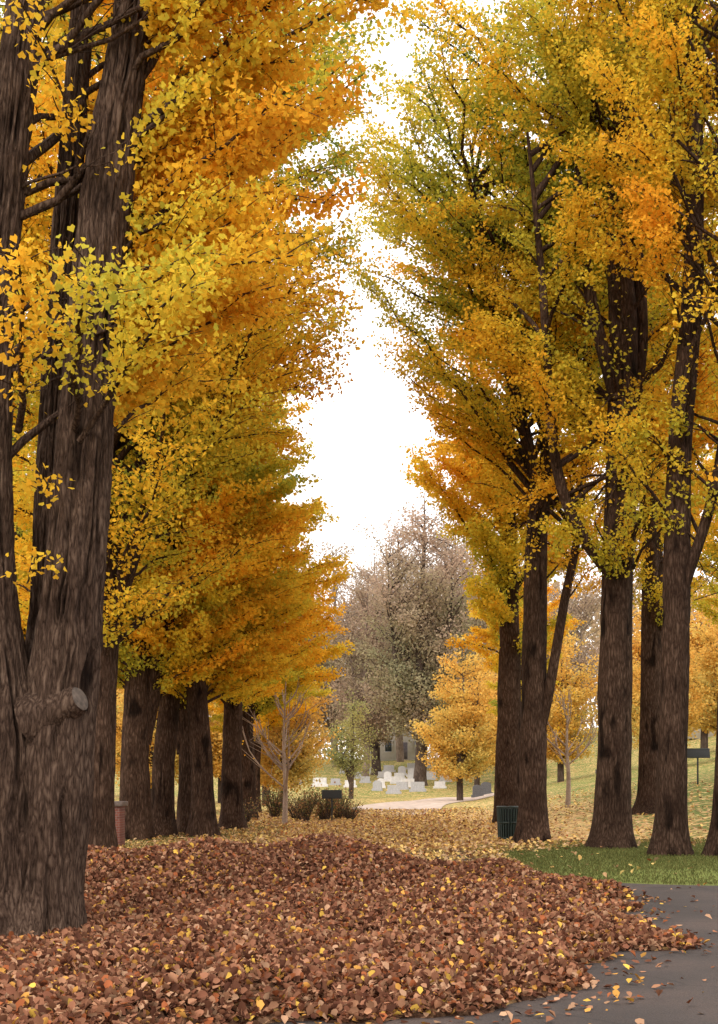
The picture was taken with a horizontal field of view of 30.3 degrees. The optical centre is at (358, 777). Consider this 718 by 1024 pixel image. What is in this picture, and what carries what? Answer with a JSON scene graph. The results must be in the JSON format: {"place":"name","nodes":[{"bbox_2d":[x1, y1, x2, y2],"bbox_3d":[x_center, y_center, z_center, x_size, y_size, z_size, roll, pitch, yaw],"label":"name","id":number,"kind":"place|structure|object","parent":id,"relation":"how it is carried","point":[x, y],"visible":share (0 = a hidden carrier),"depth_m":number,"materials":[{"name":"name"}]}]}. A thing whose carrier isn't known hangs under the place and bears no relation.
{"place":"outdoors","nodes":[
{"label":"outdoors","id":0,"kind":"place"},
{"bbox_2d":[0,0,717,758],"label":"sky","id":1,"kind":"structure","parent":0,"point":[358,436],"materials":[{"name":"white"}]},
{"bbox_2d":[114,727,717,885],"bbox_3d":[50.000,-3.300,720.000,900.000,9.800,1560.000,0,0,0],"label":"ground","id":2,"kind":"structure","parent":0,"point":[582,774],"depth_m":65.69,"materials":[{"name":"yellow plant"}]},
{"bbox_2d":[12,314,37,638],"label":"ginkgo tree","id":3,"kind":"object","parent":2,"relation":"on","point":[19,533],"visible":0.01,"depth_m":38.95,"materials":[{"name":"yellow plant"}]},
{"bbox_2d":[114,801,127,846],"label":"brick pier","id":4,"kind":"structure","parent":2,"relation":"on","point":[120,817],"depth_m":29.73,"materials":[{"name":"red brick"}]},
{"bbox_2d":[116,688,149,773],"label":"maple tree","id":5,"kind":"object","parent":2,"relation":"on","point":[118,691],"visible":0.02,"depth_m":76.41,"materials":[{"name":"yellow plant"}]},
{"bbox_2d":[13,367,314,840],"bbox_3d":[-5.457,-6.989,33.867,8.245,17.541,8.552,0,0,-32],"label":"ginkgo tree","id":6,"kind":"object","parent":2,"relation":"on","point":[144,683],"visible":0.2,"depth_m":33.62,"materials":[{"name":"orange plant"}]},
{"bbox_2d":[115,693,219,789],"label":"maple tree","id":7,"kind":"object","parent":2,"relation":"on","point":[119,719],"visible":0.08,"depth_m":57.33,"materials":[{"name":"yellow plant"}]},
{"bbox_2d":[20,361,320,836],"bbox_3d":[-5.079,-7.089,36.399,8.090,17.758,8.060,0,0,0],"label":"ginkgo tree","id":8,"kind":"object","parent":2,"relation":"on","point":[163,795],"visible":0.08,"depth_m":35.70,"materials":[{"name":"orange plant"}]},
{"bbox_2d":[0,0,406,847],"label":"ginkgo tree","id":9,"kind":"object","parent":2,"relation":"on","point":[152,470],"visible":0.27,"depth_m":24.71,"materials":[{"name":"yellow plant"}]},
{"bbox_2d":[0,0,420,936],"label":"ginkgo tree","id":10,"kind":"object","parent":2,"relation":"on","point":[132,270],"visible":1,"depth_m":12.90,"materials":[{"name":"yellow plant"}]},
{"bbox_2d":[208,702,222,802],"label":"maple tree","id":11,"kind":"object","parent":2,"relation":"on","point":[217,760],"visible":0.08,"depth_m":80.65,"materials":[{"name":"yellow plant"}]},
{"bbox_2d":[117,288,326,836],"bbox_3d":[-4.104,-6.828,35.139,7.847,17.225,7.819,0,0,-43],"label":"ginkgo tree","id":12,"kind":"object","parent":2,"relation":"on","point":[202,819],"visible":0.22,"depth_m":35.02,"materials":[{"name":"orange plant"}]},
{"bbox_2d":[120,446,324,834],"bbox_3d":[-4.895,-6.386,37.762,7.668,16.313,7.954,0,0,5],"label":"ginkgo tree","id":13,"kind":"object","parent":2,"relation":"on","point":[184,785],"visible":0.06,"depth_m":37.16,"materials":[{"name":"orange plant"}]},
{"bbox_2d":[243,797,265,822],"bbox_3d":[-3.937,1.098,46.011,1.526,1.058,1.333,0,0,-43],"label":"garden shrub","id":14,"kind":"object","parent":2,"relation":"on","point":[250,814],"visible":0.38,"depth_m":46.00,"materials":[{"name":"green plant"}]},
{"bbox_2d":[212,709,315,805],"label":"maple tree","id":15,"kind":"object","parent":2,"relation":"on","point":[265,790],"depth_m":73.82,"materials":[{"name":"orange plant"}]},
{"bbox_2d":[208,486,336,812],"bbox_3d":[-4.193,-5.781,57.956,6.851,15.094,6.876,0,0,-28],"label":"ginkgo tree","id":16,"kind":"object","parent":2,"relation":"on","point":[274,719],"visible":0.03,"depth_m":57.63,"materials":[{"name":"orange plant"}]},
{"bbox_2d":[256,782,296,817],"bbox_3d":[-3.225,0.884,52.014,1.488,1.483,1.577,0,0,13],"label":"garden shrub","id":17,"kind":"object","parent":2,"relation":"on","point":[274,810],"visible":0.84,"depth_m":51.82,"materials":[{"name":"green plant"}]},
{"bbox_2d":[206,277,353,829],"bbox_3d":[-4.297,-7.089,41.334,8.060,17.758,8.090,0,0,10],"label":"ginkgo tree","id":18,"kind":"object","parent":2,"relation":"on","point":[232,815],"visible":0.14,"depth_m":40.91,"materials":[{"name":"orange plant"}]},
{"bbox_2d":[210,396,355,819],"bbox_3d":[-4.516,-6.989,49.762,8.552,17.541,8.245,0,0,-14],"label":"ginkgo tree","id":19,"kind":"object","parent":2,"relation":"on","point":[248,764],"visible":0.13,"depth_m":49.52,"materials":[{"name":"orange plant"}]},
{"bbox_2d":[242,677,329,823],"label":"young tree","id":20,"kind":"object","parent":2,"relation":"on","point":[285,770],"visible":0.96,"depth_m":44.45,"materials":[{"name":"brown plant"}]},
{"bbox_2d":[277,792,299,818],"bbox_3d":[-2.360,1.098,49.523,1.526,1.058,1.333,0,0,-12],"label":"garden shrub","id":21,"kind":"object","parent":2,"relation":"on","point":[291,813],"visible":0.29,"depth_m":49.39,"materials":[{"name":"green plant"}]},
{"bbox_2d":[260,656,344,807],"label":"maple tree","id":22,"kind":"object","parent":2,"relation":"on","point":[302,765],"visible":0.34,"depth_m":59.53,"materials":[{"name":"orange plant"}]},
{"bbox_2d":[288,786,324,821],"bbox_3d":[-1.930,0.958,47.566,1.419,1.335,1.339,0,0,40],"label":"garden shrub","id":23,"kind":"object","parent":2,"relation":"on","point":[305,811],"visible":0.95,"depth_m":47.38,"materials":[{"name":"green plant"}]},
{"bbox_2d":[284,545,335,730],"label":"bare tree","id":24,"kind":"object","parent":2,"relation":"on","point":[321,664],"visible":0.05,"depth_m":148.97,"materials":[{"name":"brown plant"}]},
{"bbox_2d":[311,778,327,786],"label":"headstone","id":25,"kind":"object","parent":2,"relation":"on","point":[323,782],"visible":0.64,"depth_m":121.82,"materials":[{"name":"white stone"}]},
{"bbox_2d":[307,781,346,819],"bbox_3d":[-1.315,0.884,48.241,1.577,1.483,1.488,0,0,-34],"label":"garden shrub","id":26,"kind":"object","parent":2,"relation":"on","point":[324,812],"visible":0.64,"depth_m":48.09,"materials":[{"name":"green plant"}]},
{"bbox_2d":[322,790,341,820],"bbox_3d":[-0.950,1.097,46.465,0.700,1.307,0.119,0,0,0],"label":"information sign","id":27,"kind":"object","parent":2,"relation":"on","point":[331,794],"visible":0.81,"depth_m":46.45,"materials":[{"name":"black metal"}]},
{"bbox_2d":[330,778,340,784],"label":"headstone","id":28,"kind":"object","parent":2,"relation":"on","point":[337,780],"visible":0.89,"depth_m":123.90,"materials":[{"name":"grey stone"}]},
{"bbox_2d":[321,787,355,818],"bbox_3d":[-0.811,0.995,50.023,1.265,1.261,1.340,0,0,44],"label":"garden shrub","id":29,"kind":"object","parent":2,"relation":"on","point":[336,813],"visible":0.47,"depth_m":49.91,"materials":[{"name":"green plant"}]},
{"bbox_2d":[302,538,383,765],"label":"bare tree","id":30,"kind":"object","parent":2,"relation":"on","point":[335,553],"visible":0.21,"depth_m":149.28,"materials":[{"name":"grey plant"}]},
{"bbox_2d":[319,689,379,798],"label":"broadleaf tree","id":31,"kind":"object","parent":2,"relation":"on","point":[343,760],"visible":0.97,"depth_m":97.77,"materials":[{"name":"green plant"}]},
{"bbox_2d":[334,796,365,819],"bbox_3d":[-0.326,1.156,48.448,1.357,0.940,1.184,0,0,31],"label":"garden shrub","id":32,"kind":"object","parent":2,"relation":"on","point":[349,813],"visible":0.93,"depth_m":48.36,"materials":[{"name":"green plant"}]},
{"bbox_2d":[343,780,356,786],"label":"headstone","id":33,"kind":"object","parent":2,"relation":"on","point":[347,784],"visible":0.57,"depth_m":120.88,"materials":[{"name":"white stone"}]},
{"bbox_2d":[0,832,704,1023],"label":"fallen leaves","id":34,"kind":"object","parent":2,"relation":"on","point":[449,912],"visible":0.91,"depth_m":12.00,"materials":[{"name":"brown plant"}]},
{"bbox_2d":[359,776,370,782],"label":"headstone","id":35,"kind":"object","parent":2,"relation":"on","point":[366,779],"visible":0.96,"depth_m":126.87,"materials":[{"name":"grey stone"}]},
{"bbox_2d":[319,560,414,775],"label":"bare tree","id":36,"kind":"object","parent":2,"relation":"on","point":[361,631],"visible":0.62,"depth_m":129.35,"materials":[{"name":"grey plant"}]},
{"bbox_2d":[46,848,691,1023],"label":"leaf pile","id":37,"kind":"object","parent":2,"relation":"on","point":[267,1018],"visible":0.02,"depth_m":8.87,"materials":[{"name":"plant"}]},
{"bbox_2d":[324,553,414,774],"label":"deciduous tree","id":38,"kind":"object","parent":2,"relation":"on","point":[375,748],"visible":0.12,"depth_m":137.66,"materials":[{"name":"grey plant"}]},
{"bbox_2d":[372,780,382,790],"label":"headstone","id":39,"kind":"object","parent":2,"relation":"on","point":[377,785],"visible":0.91,"depth_m":115.86,"materials":[{"name":"grey stone"}]},
{"bbox_2d":[377,772,383,777],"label":"headstone","id":40,"kind":"object","parent":2,"relation":"on","point":[380,774],"visible":0.61,"depth_m":133.88,"materials":[{"name":"white stone"}]},
{"bbox_2d":[378,778,385,787],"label":"headstone","id":41,"kind":"object","parent":2,"relation":"on","point":[382,780],"visible":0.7,"depth_m":119.85,"materials":[{"name":"white stone"}]},
{"bbox_2d":[384,771,391,781],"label":"headstone","id":42,"kind":"object","parent":2,"relation":"on","point":[387,776],"visible":0.75,"depth_m":128.84,"materials":[{"name":"white stone"}]},
{"bbox_2d":[382,765,394,771],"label":"headstone","id":43,"kind":"object","parent":2,"relation":"on","point":[389,768],"visible":0.82,"depth_m":141.87,"materials":[{"name":"white stone"}]},
{"bbox_2d":[343,517,435,761],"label":"bare tree","id":44,"kind":"object","parent":2,"relation":"on","point":[399,751],"visible":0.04,"depth_m":159.50,"materials":[{"name":"brown plant"}]},
{"bbox_2d":[370,717,415,760],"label":"cemetery house","id":45,"kind":"structure","parent":2,"relation":"on","point":[387,753],"depth_m":165.00,"materials":[{"name":"stone"}]},
{"bbox_2d":[384,740,391,751],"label":"window","id":46,"kind":"structure","parent":45,"relation":"in","point":[386,747],"depth_m":164.95,"materials":[{"name":"black glass"}]},
{"bbox_2d":[403,742,407,758],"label":"door","id":47,"kind":"structure","parent":45,"relation":"in","point":[405,744],"depth_m":164.91,"materials":[{"name":"stone"}]},
{"bbox_2d":[386,785,401,793],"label":"headstone","id":48,"kind":"object","parent":2,"relation":"on","point":[393,789],"visible":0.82,"depth_m":110.86,"materials":[{"name":"grey stone"}]},
{"bbox_2d":[390,776,401,783],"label":"headstone","id":49,"kind":"object","parent":2,"relation":"on","point":[394,779],"visible":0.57,"depth_m":125.87,"materials":[{"name":"white stone"}]},
{"bbox_2d":[394,773,405,778],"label":"headstone","id":50,"kind":"object","parent":2,"relation":"on","point":[400,774],"visible":0.5,"depth_m":130.87,"materials":[{"name":"white stone"}]},
{"bbox_2d":[396,782,408,789],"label":"headstone","id":51,"kind":"object","parent":2,"relation":"on","point":[403,785],"visible":0.64,"depth_m":116.82,"materials":[{"name":"grey stone"}]},
{"bbox_2d":[398,766,406,774],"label":"headstone","id":52,"kind":"object","parent":2,"relation":"on","point":[401,769],"visible":0.75,"depth_m":135.87,"materials":[{"name":"white stone"}]},
{"bbox_2d":[401,779,413,786],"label":"headstone","id":53,"kind":"object","parent":2,"relation":"on","point":[409,781],"visible":0.36,"depth_m":119.85,"materials":[{"name":"white stone"}]},
{"bbox_2d":[406,768,413,776],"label":"headstone","id":54,"kind":"object","parent":2,"relation":"on","point":[410,770],"visible":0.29,"depth_m":133.87,"materials":[{"name":"white stone"}]},
{"bbox_2d":[406,763,414,768],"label":"headstone","id":55,"kind":"object","parent":2,"relation":"on","point":[410,765],"visible":0.46,"depth_m":144.87,"materials":[{"name":"white stone"}]},
{"bbox_2d":[118,780,713,876],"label":"fallen leaves","id":56,"kind":"object","parent":2,"relation":"on","point":[408,823],"visible":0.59,"depth_m":36.77,"materials":[{"name":"yellow plant"}]},
{"bbox_2d":[409,782,425,791],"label":"headstone","id":57,"kind":"object","parent":2,"relation":"on","point":[417,786],"visible":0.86,"depth_m":112.85,"materials":[{"name":"grey stone"}]},
{"bbox_2d":[341,491,498,785],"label":"deciduous tree","id":58,"kind":"object","parent":2,"relation":"on","point":[414,620],"visible":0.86,"depth_m":120.90,"materials":[{"name":"grey plant"}]},
{"bbox_2d":[427,771,436,779],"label":"headstone","id":59,"kind":"object","parent":2,"relation":"on","point":[430,776],"visible":0.57,"depth_m":129.81,"materials":[{"name":"white stone"}]},
{"bbox_2d":[433,781,446,787],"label":"headstone","id":60,"kind":"object","parent":2,"relation":"on","point":[439,784],"visible":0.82,"depth_m":117.87,"materials":[{"name":"white stone"}]},
{"bbox_2d":[439,776,451,781],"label":"headstone","id":61,"kind":"object","parent":2,"relation":"on","point":[442,779],"visible":0.39,"depth_m":126.84,"materials":[{"name":"white stone"}]},
{"bbox_2d":[403,523,488,733],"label":"bare tree","id":62,"kind":"object","parent":2,"relation":"on","point":[430,566],"visible":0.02,"depth_m":138.70,"materials":[{"name":"brown plant"}]},
{"bbox_2d":[404,633,496,799],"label":"maple tree","id":63,"kind":"object","parent":2,"relation":"on","point":[466,756],"visible":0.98,"depth_m":83.37,"materials":[{"name":"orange plant"}]},
{"bbox_2d":[404,536,497,694],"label":"deciduous tree","id":64,"kind":"object","parent":2,"relation":"on","point":[467,560],"visible":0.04,"depth_m":139.65,"materials":[{"name":"brown plant"}]},
{"bbox_2d":[212,577,717,758],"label":"woodland","id":65,"kind":"object","parent":2,"relation":"on","point":[595,641],"visible":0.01,"depth_m":192.19,"materials":[{"name":"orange plant"}]},
{"bbox_2d":[436,644,497,784],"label":"maple tree","id":66,"kind":"object","parent":2,"relation":"on","point":[477,781],"visible":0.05,"depth_m":117.77,"materials":[{"name":"yellow plant"}]},
{"bbox_2d":[453,538,497,680],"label":"bare tree","id":67,"kind":"object","parent":2,"relation":"on","point":[480,572],"visible":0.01,"depth_m":149.59,"materials":[{"name":"plant"}]},
{"bbox_2d":[471,785,483,796],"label":"headstone","id":68,"kind":"object","parent":2,"relation":"on","point":[477,790],"visible":0.9,"depth_m":93.87,"materials":[{"name":"stone"}]},
{"bbox_2d":[470,652,497,763],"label":"maple tree","id":69,"kind":"object","parent":2,"relation":"on","point":[491,716],"visible":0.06,"depth_m":109.48,"materials":[{"name":"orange plant"}]},
{"bbox_2d":[481,782,492,794],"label":"headstone","id":70,"kind":"object","parent":2,"relation":"on","point":[486,786],"visible":0.79,"depth_m":96.89,"materials":[{"name":"stone"}]},
{"bbox_2d":[399,287,605,822],"bbox_3d":[5.142,-7.801,43.968,7.667,18.962,7.053,0,0,0],"label":"ginkgo tree","id":71,"kind":"object","parent":2,"relation":"on","point":[505,603],"visible":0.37,"depth_m":43.29,"materials":[{"name":"yellow plant"}]},
{"bbox_2d":[496,806,517,838],"bbox_3d":[3.750,1.136,33.200,0.632,0.824,0.624,0,0,0],"label":"litter bin","id":72,"kind":"object","parent":2,"relation":"on","point":[506,820],"visible":0.68,"depth_m":32.97,"materials":[{"name":"green metal"}]},
{"bbox_2d":[323,0,717,842],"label":"ginkgo tree","id":73,"kind":"object","parent":2,"relation":"on","point":[479,402],"visible":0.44,"depth_m":31.10,"materials":[{"name":"yellow plant"}]},
{"bbox_2d":[464,535,586,714],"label":"ginkgo tree","id":74,"kind":"object","parent":2,"relation":"on","point":[492,637],"visible":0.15,"depth_m":60.72,"materials":[{"name":"yellow plant"}]},
{"bbox_2d":[495,563,589,707],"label":"bare tree","id":75,"kind":"object","parent":2,"relation":"on","point":[580,615],"visible":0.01,"depth_m":135.12,"materials":[{"name":"plant"}]},
{"bbox_2d":[417,0,717,848],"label":"ginkgo tree","id":76,"kind":"object","parent":2,"relation":"on","point":[621,352],"visible":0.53,"depth_m":27.83,"materials":[{"name":"yellow plant"}]},
{"bbox_2d":[547,687,597,807],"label":"young tree","id":77,"kind":"object","parent":2,"relation":"on","point":[567,766],"visible":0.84,"depth_m":46.95,"materials":[{"name":"brown plant"}]},
{"bbox_2d":[547,613,598,782],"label":"maple tree","id":78,"kind":"object","parent":2,"relation":"on","point":[556,717],"visible":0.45,"depth_m":91.16,"materials":[{"name":"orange plant"}]},
{"bbox_2d":[547,545,601,733],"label":"bare tree","id":79,"kind":"object","parent":2,"relation":"on","point":[590,608],"visible":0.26,"depth_m":148.75,"materials":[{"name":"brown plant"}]},
{"bbox_2d":[522,0,717,855],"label":"ginkgo tree","id":80,"kind":"object","parent":2,"relation":"on","point":[670,835],"visible":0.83,"depth_m":25.34,"materials":[{"name":"yellow plant"}]},
{"bbox_2d":[564,125,717,814],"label":"ginkgo tree","id":81,"kind":"object","parent":2,"relation":"on","point":[651,604],"visible":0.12,"depth_m":38.71,"materials":[{"name":"plant"}]},
{"bbox_2d":[575,0,717,856],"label":"ginkgo tree","id":82,"kind":"object","parent":2,"relation":"on","point":[711,843],"visible":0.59,"depth_m":24.38,"materials":[{"name":"yellow plant"}]},
{"bbox_2d":[589,605,704,740],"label":"maple tree","id":83,"kind":"object","parent":2,"relation":"on","point":[636,647],"visible":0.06,"depth_m":85.42,"materials":[{"name":"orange plant"}]},
{"bbox_2d":[632,635,715,749],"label":"maple tree","id":84,"kind":"object","parent":2,"relation":"on","point":[698,711],"visible":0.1,"depth_m":69.31,"materials":[{"name":"orange plant"}]},
{"bbox_2d":[660,285,717,600],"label":"ginkgo tree","id":85,"kind":"object","parent":2,"relation":"on","point":[678,325],"visible":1,"depth_m":16.17,"materials":[{"name":"yellow plant"}]},
{"bbox_2d":[674,345,717,627],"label":"ginkgo tree","id":86,"kind":"object","parent":2,"relation":"on","point":[712,532],"visible":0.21,"depth_m":46.61,"materials":[{"name":"yellow plant"}]},
{"bbox_2d":[687,748,709,784],"bbox_3d":[11.500,-0.278,44.964,0.800,1.407,0.121,0,0,0],"label":"information sign","id":87,"kind":"object","parent":2,"relation":"on","point":[697,753],"visible":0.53,"depth_m":44.95,"materials":[{"name":"grey metal"}]},
{"bbox_2d":[688,663,714,738],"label":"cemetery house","id":88,"kind":"structure","parent":2,"relation":"on","point":[698,735],"depth_m":124.50,"materials":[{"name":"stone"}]},
{"bbox_2d":[688,590,717,735],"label":"maple tree","id":89,"kind":"object","parent":2,"relation":"on","point":[710,675],"visible":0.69,"depth_m":71.56,"materials":[{"name":"orange plant"}]},
{"bbox_2d":[688,571,717,747],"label":"maple tree","id":90,"kind":"object","parent":2,"relation":"on","point":[704,740],"visible":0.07,"depth_m":94.80,"materials":[{"name":"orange plant"}]},
{"bbox_2d":[124,820,717,885],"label":"lawn grass","id":91,"kind":"structure","parent":0,"point":[607,854],"depth_m":24.02,"materials":[{"name":"green plant"}]},
{"bbox_2d":[356,793,493,817],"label":"path","id":92,"kind":"structure","parent":0,"point":[437,803],"depth_m":76.28,"materials":[{"name":"beige concrete"}]},
{"bbox_2d":[268,851,717,1023],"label":"road","id":93,"kind":"structure","parent":0,"point":[692,968],"depth_m":10.10,"materials":[{"name":"grey asphalt"}]},
{"bbox_2d":[129,882,716,1023],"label":"fallen leaves","id":94,"kind":"object","parent":93,"relation":"on","point":[615,993],"visible":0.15,"depth_m":9.85,"materials":[{"name":"plant"}]}
]}

